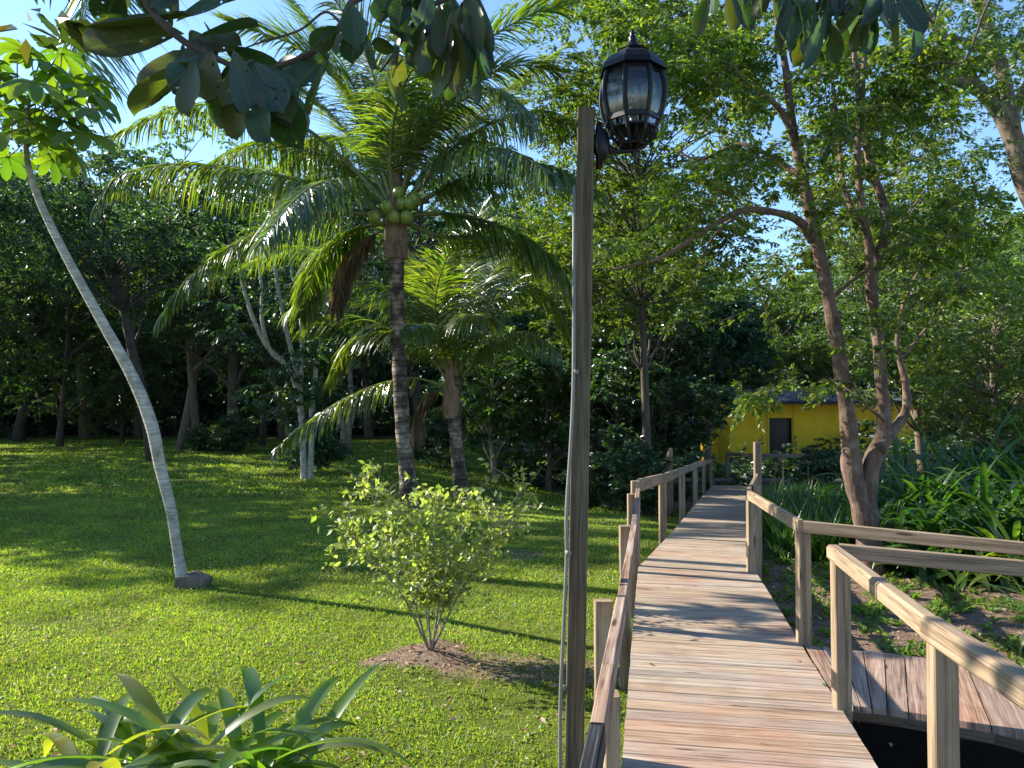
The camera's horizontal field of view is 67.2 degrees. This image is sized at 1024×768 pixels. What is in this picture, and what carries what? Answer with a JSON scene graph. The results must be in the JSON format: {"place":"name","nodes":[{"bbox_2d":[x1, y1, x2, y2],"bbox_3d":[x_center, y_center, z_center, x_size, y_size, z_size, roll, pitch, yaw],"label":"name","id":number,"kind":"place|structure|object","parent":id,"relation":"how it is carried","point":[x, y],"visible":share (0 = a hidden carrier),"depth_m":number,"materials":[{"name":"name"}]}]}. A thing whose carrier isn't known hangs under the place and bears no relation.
{"place":"outdoors","nodes":[
{"label":"outdoors","id":0,"kind":"place"},
{"bbox_2d":[0,438,672,767],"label":"grass","id":1,"kind":"structure","parent":0,"point":[549,517],"depth_m":9.21,"materials":[{"name":"green plant"}]},
{"bbox_2d":[0,406,1023,767],"bbox_3d":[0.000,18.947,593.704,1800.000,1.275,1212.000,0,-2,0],"label":"ground","id":2,"kind":"structure","parent":0,"point":[908,748],"depth_m":7.47,"materials":[{"name":"green plant"}]},
{"bbox_2d":[0,167,8,204],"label":"forest tree","id":3,"kind":"object","parent":2,"relation":"on","point":[4,200],"visible":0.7,"depth_m":28.50,"materials":[{"name":"green plant"}]},
{"bbox_2d":[0,151,44,349],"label":"forest tree","id":4,"kind":"object","parent":2,"relation":"on","point":[31,247],"visible":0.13,"depth_m":41.71,"materials":[{"name":"green plant"}]},
{"bbox_2d":[0,116,89,348],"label":"forest tree","id":5,"kind":"object","parent":2,"relation":"on","point":[10,250],"visible":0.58,"depth_m":34.37,"materials":[{"name":"green plant"}]},
{"bbox_2d":[0,150,128,441],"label":"forest tree","id":6,"kind":"object","parent":2,"relation":"on","point":[19,429],"visible":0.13,"depth_m":46.13,"materials":[{"name":"green plant"}]},
{"bbox_2d":[0,182,161,446],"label":"forest tree","id":7,"kind":"object","parent":2,"relation":"on","point":[65,373],"visible":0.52,"depth_m":40.12,"materials":[{"name":"green plant"}]},
{"bbox_2d":[0,37,187,577],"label":"lobed leaf tree","id":8,"kind":"object","parent":2,"relation":"on","point":[33,128],"visible":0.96,"depth_m":9.28,"materials":[{"name":"plant"}]},
{"bbox_2d":[0,145,195,438],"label":"forest tree","id":9,"kind":"object","parent":2,"relation":"on","point":[83,433],"visible":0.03,"depth_m":49.59,"materials":[{"name":"green plant"}]},
{"bbox_2d":[0,115,215,460],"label":"forest tree","id":10,"kind":"object","parent":2,"relation":"on","point":[114,291],"visible":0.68,"depth_m":29.74,"materials":[{"name":"green plant"}]},
{"bbox_2d":[30,295,186,442],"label":"forest tree","id":11,"kind":"object","parent":2,"relation":"on","point":[157,375],"visible":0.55,"depth_m":43.18,"materials":[{"name":"green plant"}]},
{"bbox_2d":[39,0,199,138],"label":"coconut palm","id":12,"kind":"object","parent":2,"relation":"on","point":[82,10],"visible":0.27,"depth_m":12.00,"materials":[{"name":"green plant"}]},
{"bbox_2d":[43,149,216,436],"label":"forest tree","id":13,"kind":"object","parent":2,"relation":"on","point":[137,430],"visible":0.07,"depth_m":51.52,"materials":[{"name":"green plant"}]},
{"bbox_2d":[0,673,329,767],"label":"strap leaf plant","id":14,"kind":"object","parent":2,"relation":"on","point":[102,755],"visible":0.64,"depth_m":4.04,"materials":[{"name":"green plant"}]},
{"bbox_2d":[46,105,298,449],"bbox_3d":[-15.866,-4.786,37.190,10.832,16.575,10.612,-1,-2,29],"label":"forest tree","id":15,"kind":"object","parent":2,"relation":"on","point":[190,417],"visible":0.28,"depth_m":36.68,"materials":[{"name":"green plant"}]},
{"bbox_2d":[174,570,212,588],"bbox_3d":[-3.808,2.355,9.219,0.383,0.207,0.240,0,-2,0],"label":"rock","id":16,"kind":"object","parent":2,"relation":"on","point":[198,579],"visible":0.79,"depth_m":9.10,"materials":[{"name":"stone"}]},
{"bbox_2d":[181,421,220,451],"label":"bush","id":17,"kind":"object","parent":2,"relation":"on","point":[199,436],"visible":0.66,"depth_m":35.53,"materials":[{"name":"green plant"}]},
{"bbox_2d":[115,168,342,451],"bbox_3d":[-12.911,-3.488,36.125,10.294,14.020,9.516,0,-2,0],"label":"forest tree","id":18,"kind":"object","parent":2,"relation":"on","point":[233,381],"visible":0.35,"depth_m":35.08,"materials":[{"name":"green plant"}]},
{"bbox_2d":[203,415,266,453],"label":"bush","id":19,"kind":"object","parent":2,"relation":"on","point":[226,431],"visible":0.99,"depth_m":34.55,"materials":[{"name":"green plant"}]},
{"bbox_2d":[60,661,414,767],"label":"strap leaf plant","id":20,"kind":"object","parent":2,"relation":"on","point":[295,751],"visible":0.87,"depth_m":4.06,"materials":[{"name":"green plant"}]},
{"bbox_2d":[170,225,326,445],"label":"forest tree","id":21,"kind":"object","parent":2,"relation":"on","point":[248,376],"visible":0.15,"depth_m":40.55,"materials":[{"name":"green plant"}]},
{"bbox_2d":[177,143,379,439],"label":"forest tree","id":22,"kind":"object","parent":2,"relation":"on","point":[282,434],"visible":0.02,"depth_m":46.73,"materials":[{"name":"green plant"}]},
{"bbox_2d":[184,210,393,479],"bbox_3d":[-6.642,-1.159,22.743,7.140,8.191,4.646,0,-2,0],"label":"white stemmed tree","id":23,"kind":"object","parent":2,"relation":"on","point":[299,394],"visible":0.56,"depth_m":22.21,"materials":[{"name":"green plant"}]},
{"bbox_2d":[279,421,352,472],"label":"bush","id":24,"kind":"object","parent":2,"relation":"on","point":[322,455],"visible":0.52,"depth_m":24.08,"materials":[{"name":"green plant"}]},
{"bbox_2d":[239,138,448,455],"bbox_3d":[-6.579,-3.414,32.955,8.287,13.576,9.746,-1,-2,31],"label":"forest tree","id":25,"kind":"object","parent":2,"relation":"on","point":[346,434],"visible":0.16,"depth_m":32.58,"materials":[{"name":"green plant"}]},
{"bbox_2d":[90,0,610,508],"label":"coconut palm","id":26,"kind":"object","parent":2,"relation":"on","point":[378,144],"visible":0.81,"depth_m":16.59,"materials":[{"name":"green plant"}]},
{"bbox_2d":[284,169,459,438],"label":"forest tree","id":27,"kind":"object","parent":2,"relation":"on","point":[365,374],"visible":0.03,"depth_m":49.91,"materials":[{"name":"green plant"}]},
{"bbox_2d":[238,197,571,499],"bbox_3d":[-2.665,-0.983,19.289,9.163,7.748,5.840,0,-2,8],"label":"coconut palm","id":28,"kind":"object","parent":2,"relation":"on","point":[443,331],"visible":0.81,"depth_m":18.79,"materials":[{"name":"green plant"}]},
{"bbox_2d":[286,121,539,453],"bbox_3d":[-3.889,-4.042,33.729,10.979,14.932,10.755,0,-2,0],"label":"forest tree","id":29,"kind":"object","parent":2,"relation":"on","point":[412,369],"visible":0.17,"depth_m":32.95,"materials":[{"name":"green plant"}]},
{"bbox_2d":[311,455,547,649],"bbox_3d":[-0.651,1.466,6.684,1.946,1.710,1.151,0,-2,0],"label":"young shrub","id":30,"kind":"object","parent":2,"relation":"on","point":[424,586],"visible":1,"depth_m":6.61,"materials":[{"name":"green plant"}]},
{"bbox_2d":[410,409,481,468],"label":"bush","id":31,"kind":"object","parent":2,"relation":"on","point":[436,449],"visible":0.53,"depth_m":27.43,"materials":[{"name":"green plant"}]},
{"bbox_2d":[381,168,561,444],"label":"forest tree","id":32,"kind":"object","parent":2,"relation":"on","point":[523,319],"visible":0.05,"depth_m":45.26,"materials":[{"name":"green plant"}]},
{"bbox_2d":[419,324,560,482],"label":"forest tree","id":33,"kind":"object","parent":2,"relation":"on","point":[477,390],"visible":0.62,"depth_m":24.52,"materials":[{"name":"green plant"}]},
{"bbox_2d":[0,0,990,150],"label":"overhanging tree","id":34,"kind":"object","parent":2,"relation":"on","point":[448,47],"visible":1,"depth_m":3.12,"materials":[{"name":"green plant"}]},
{"bbox_2d":[0,339,1023,501],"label":"undergrowth","id":35,"kind":"object","parent":2,"relation":"on","point":[741,468],"visible":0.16,"depth_m":52.92,"materials":[{"name":"green plant"}]},
{"bbox_2d":[0,142,1023,435],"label":"wood","id":36,"kind":"object","parent":2,"relation":"on","point":[522,322],"visible":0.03,"depth_m":60.68,"materials":[{"name":"green plant"}]},
{"bbox_2d":[477,333,610,491],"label":"forest tree","id":37,"kind":"object","parent":2,"relation":"on","point":[549,432],"visible":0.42,"depth_m":24.93,"materials":[{"name":"green plant"}]},
{"bbox_2d":[465,207,647,425],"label":"forest tree","id":38,"kind":"object","parent":2,"relation":"on","point":[513,217],"visible":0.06,"depth_m":43.37,"materials":[{"name":"green plant"}]},
{"bbox_2d":[492,136,685,444],"bbox_3d":[2.672,-2.376,26.984,6.951,13.113,6.777,0,-2,0],"label":"forest tree","id":39,"kind":"object","parent":2,"relation":"on","point":[545,225],"visible":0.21,"depth_m":26.44,"materials":[{"name":"green plant"}]},
{"bbox_2d":[556,445,632,507],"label":"bush","id":40,"kind":"object","parent":2,"relation":"on","point":[598,475],"visible":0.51,"depth_m":20.44,"materials":[{"name":"green plant"}]},
{"bbox_2d":[558,29,667,767],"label":"lamp post","id":41,"kind":"object","parent":2,"relation":"on","point":[633,94],"visible":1,"depth_m":3.97,"materials":[{"name":"brown wood"}]},
{"bbox_2d":[552,327,678,505],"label":"forest tree","id":42,"kind":"object","parent":2,"relation":"on","point":[626,406],"visible":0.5,"depth_m":22.65,"materials":[{"name":"green plant"}]},
{"bbox_2d":[550,219,726,426],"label":"forest tree","id":43,"kind":"object","parent":2,"relation":"on","point":[667,405],"visible":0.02,"depth_m":45.26,"materials":[{"name":"green plant"}]},
{"bbox_2d":[594,433,683,514],"bbox_3d":[3.285,2.405,19.586,2.239,2.352,2.378,0,-2,16],"label":"bush","id":44,"kind":"object","parent":2,"relation":"on","point":[628,457],"visible":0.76,"depth_m":19.11,"materials":[{"name":"green plant"}]},
{"bbox_2d":[491,0,820,514],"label":"forest tree","id":45,"kind":"object","parent":2,"relation":"on","point":[638,296],"visible":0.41,"depth_m":19.12,"materials":[{"name":"green plant"}]},
{"bbox_2d":[592,297,744,507],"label":"forest tree","id":46,"kind":"object","parent":2,"relation":"on","point":[707,394],"visible":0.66,"depth_m":23.35,"materials":[{"name":"green plant"}]},
{"bbox_2d":[664,448,673,515],"bbox_3d":[3.840,2.459,18.942,0.275,1.778,0.275,0,-2,0],"label":"post","id":47,"kind":"object","parent":2,"relation":"on","point":[670,506],"visible":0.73,"depth_m":18.84,"materials":[{"name":"wood"}]},
{"bbox_2d":[362,541,1023,746],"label":"leaf litter","id":48,"kind":"object","parent":2,"relation":"on","point":[539,655],"visible":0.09,"depth_m":7.24,"materials":[{"name":"brown plant"}]},
{"bbox_2d":[637,264,770,422],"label":"forest tree","id":49,"kind":"object","parent":2,"relation":"on","point":[719,297],"visible":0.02,"depth_m":54.36,"materials":[{"name":"green plant"}]},
{"bbox_2d":[648,296,783,490],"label":"forest tree","id":50,"kind":"object","parent":2,"relation":"on","point":[744,342],"visible":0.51,"depth_m":28.04,"materials":[{"name":"green plant"}]},
{"bbox_2d":[604,452,941,493],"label":"cross boardwalk","id":51,"kind":"structure","parent":2,"relation":"on","point":[727,479],"depth_m":28.16,"materials":[{"name":"brown wood"}]},
{"bbox_2d":[712,245,868,388],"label":"forest tree","id":52,"kind":"object","parent":2,"relation":"on","point":[784,341],"visible":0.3,"depth_m":49.78,"materials":[{"name":"green plant"}]},
{"bbox_2d":[573,0,1023,575],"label":"forked tree","id":53,"kind":"object","parent":2,"relation":"on","point":[935,234],"visible":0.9,"depth_m":9.65,"materials":[{"name":"green plant"}]},
{"bbox_2d":[580,442,1023,767],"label":"boardwalk","id":54,"kind":"structure","parent":2,"relation":"on","point":[721,683],"depth_m":4.54,"materials":[{"name":"brown wood"}]},
{"bbox_2d":[783,441,843,491],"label":"bush","id":55,"kind":"object","parent":2,"relation":"on","point":[821,461],"visible":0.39,"depth_m":23.63,"materials":[{"name":"green plant"}]},
{"bbox_2d":[700,389,941,468],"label":"yellow house","id":56,"kind":"structure","parent":2,"relation":"on","point":[806,427],"depth_m":39.97,"materials":[{"name":"paint"}]},
{"bbox_2d":[769,418,791,462],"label":"door","id":57,"kind":"structure","parent":56,"relation":"in","point":[779,428],"depth_m":40.20,"materials":[{"name":"grey wood"}]},
{"bbox_2d":[729,478,955,562],"bbox_3d":[7.043,2.649,17.166,5.257,1.858,15.267,-1,-2,28],"label":"lily bed","id":58,"kind":"object","parent":2,"relation":"on","point":[779,534],"visible":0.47,"depth_m":12.04,"materials":[{"name":"green plant"}]},
{"bbox_2d":[756,220,935,388],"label":"forest tree","id":59,"kind":"object","parent":2,"relation":"on","point":[826,373],"visible":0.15,"depth_m":49.94,"materials":[{"name":"green plant"}]},
{"bbox_2d":[806,470,961,543],"bbox_3d":[5.564,2.221,11.137,2.408,1.871,2.758,0,-2,0],"label":"strap leaf plant","id":60,"kind":"object","parent":2,"relation":"on","point":[906,495],"visible":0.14,"depth_m":11.11,"materials":[{"name":"green plant"}]},
{"bbox_2d":[774,67,1005,482],"bbox_3d":[11.551,-2.951,24.174,7.111,14.274,6.569,1,-2,-39],"label":"forest tree","id":61,"kind":"object","parent":2,"relation":"on","point":[859,265],"visible":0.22,"depth_m":23.84,"materials":[{"name":"green plant"}]},
{"bbox_2d":[762,546,1023,691],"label":"ground cover","id":62,"kind":"object","parent":2,"relation":"on","point":[943,612],"visible":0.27,"depth_m":8.04,"materials":[{"name":"green plant"}]},
{"bbox_2d":[833,486,961,568],"bbox_3d":[5.477,2.144,10.548,2.042,1.506,2.272,0,-2,0],"label":"strap leaf plant","id":63,"kind":"object","parent":2,"relation":"on","point":[897,526],"visible":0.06,"depth_m":10.51,"materials":[{"name":"green plant"}]},
{"bbox_2d":[802,153,993,389],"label":"forest tree","id":64,"kind":"object","parent":2,"relation":"on","point":[855,316],"visible":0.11,"depth_m":43.55,"materials":[{"name":"green plant"}]},
{"bbox_2d":[801,433,1004,513],"bbox_3d":[6.845,2.060,12.932,3.513,2.761,4.064,0,-2,0],"label":"strap leaf plant","id":65,"kind":"object","parent":2,"relation":"on","point":[897,457],"visible":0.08,"depth_m":13.32,"materials":[{"name":"green plant"}]},
{"bbox_2d":[800,222,1023,474],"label":"forest tree","id":66,"kind":"object","parent":2,"relation":"on","point":[862,358],"visible":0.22,"depth_m":29.86,"materials":[{"name":"green plant"}]},
{"bbox_2d":[803,520,1023,752],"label":"side boardwalk","id":67,"kind":"structure","parent":2,"relation":"on","point":[988,714],"depth_m":4.58,"materials":[{"name":"brown wood"}]},
{"bbox_2d":[816,443,1020,522],"bbox_3d":[6.395,2.056,11.685,3.094,2.273,3.354,0,-2,0],"label":"strap leaf plant","id":68,"kind":"object","parent":2,"relation":"on","point":[900,480],"visible":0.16,"depth_m":11.48,"materials":[{"name":"green plant"}]},
{"bbox_2d":[832,0,1023,211],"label":"tree","id":69,"kind":"object","parent":2,"relation":"on","point":[1005,115],"visible":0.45,"depth_m":19.01,"materials":[{"name":"green plant"}]},
{"bbox_2d":[853,515,1013,587],"bbox_3d":[5.301,2.260,9.894,1.873,1.164,1.808,0,-2,0],"label":"strap leaf plant","id":70,"kind":"object","parent":2,"relation":"on","point":[922,574],"visible":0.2,"depth_m":9.57,"materials":[{"name":"green plant"}]},
{"bbox_2d":[847,478,1023,584],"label":"strap leaf plant","id":71,"kind":"object","parent":2,"relation":"on","point":[935,528],"visible":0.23,"depth_m":10.03,"materials":[{"name":"green plant"}]},
{"bbox_2d":[863,262,1023,487],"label":"forest tree","id":72,"kind":"object","parent":2,"relation":"on","point":[993,415],"visible":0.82,"depth_m":24.21,"materials":[{"name":"green plant"}]},
{"bbox_2d":[879,454,1021,516],"bbox_3d":[6.844,2.123,11.072,2.968,2.206,2.998,0,-2,0],"label":"strap leaf plant","id":73,"kind":"object","parent":2,"relation":"on","point":[1016,490],"visible":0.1,"depth_m":11.09,"materials":[{"name":"green plant"}]},
{"bbox_2d":[887,400,1023,502],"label":"strap leaf plant","id":74,"kind":"object","parent":2,"relation":"on","point":[965,464],"visible":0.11,"depth_m":13.15,"materials":[{"name":"green plant"}]},
{"bbox_2d":[892,490,1023,584],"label":"strap leaf plant","id":75,"kind":"object","parent":2,"relation":"on","point":[970,521],"visible":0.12,"depth_m":9.68,"materials":[{"name":"green plant"}]},
{"bbox_2d":[893,452,1023,539],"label":"strap leaf plant","id":76,"kind":"object","parent":2,"relation":"on","point":[984,480],"visible":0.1,"depth_m":10.63,"materials":[{"name":"green plant"}]},
{"bbox_2d":[907,522,1022,593],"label":"strap leaf plant","id":77,"kind":"object","parent":2,"relation":"on","point":[959,576],"visible":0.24,"depth_m":9.19,"materials":[{"name":"green plant"}]},
{"bbox_2d":[906,475,1023,588],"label":"strap leaf plant","id":78,"kind":"object","parent":2,"relation":"on","point":[1015,532],"visible":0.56,"depth_m":8.70,"materials":[{"name":"green plant"}]},
{"bbox_2d":[906,390,1023,499],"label":"strap leaf plant","id":79,"kind":"object","parent":2,"relation":"on","point":[1002,471],"visible":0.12,"depth_m":13.00,"materials":[{"name":"green plant"}]},
{"bbox_2d":[933,460,1023,581],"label":"strap leaf plant","id":80,"kind":"object","parent":2,"relation":"on","point":[1008,509],"visible":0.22,"depth_m":9.77,"materials":[{"name":"green plant"}]},
{"bbox_2d":[944,449,1023,530],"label":"strap leaf plant","id":81,"kind":"object","parent":2,"relation":"on","point":[1006,488],"visible":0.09,"depth_m":10.41,"materials":[{"name":"green plant"}]},
{"bbox_2d":[963,576,1023,656],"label":"strap leaf plant","id":82,"kind":"object","parent":2,"relation":"on","point":[1016,601],"visible":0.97,"depth_m":6.75,"materials":[{"name":"green plant"}]},
{"bbox_2d":[967,208,1023,403],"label":"forest tree","id":83,"kind":"object","parent":2,"relation":"on","point":[1016,260],"visible":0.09,"depth_m":35.49,"materials":[{"name":"green plant"}]},
{"bbox_2d":[0,0,1023,404],"label":"sky","id":84,"kind":"structure","parent":0,"point":[13,12],"materials":[{"name":"blue"}]},
{"bbox_2d":[683,413,699,450],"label":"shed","id":85,"kind":"structure","parent":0,"point":[690,419],"depth_m":49.97,"materials":[{"name":"yellow paint"}]}
]}

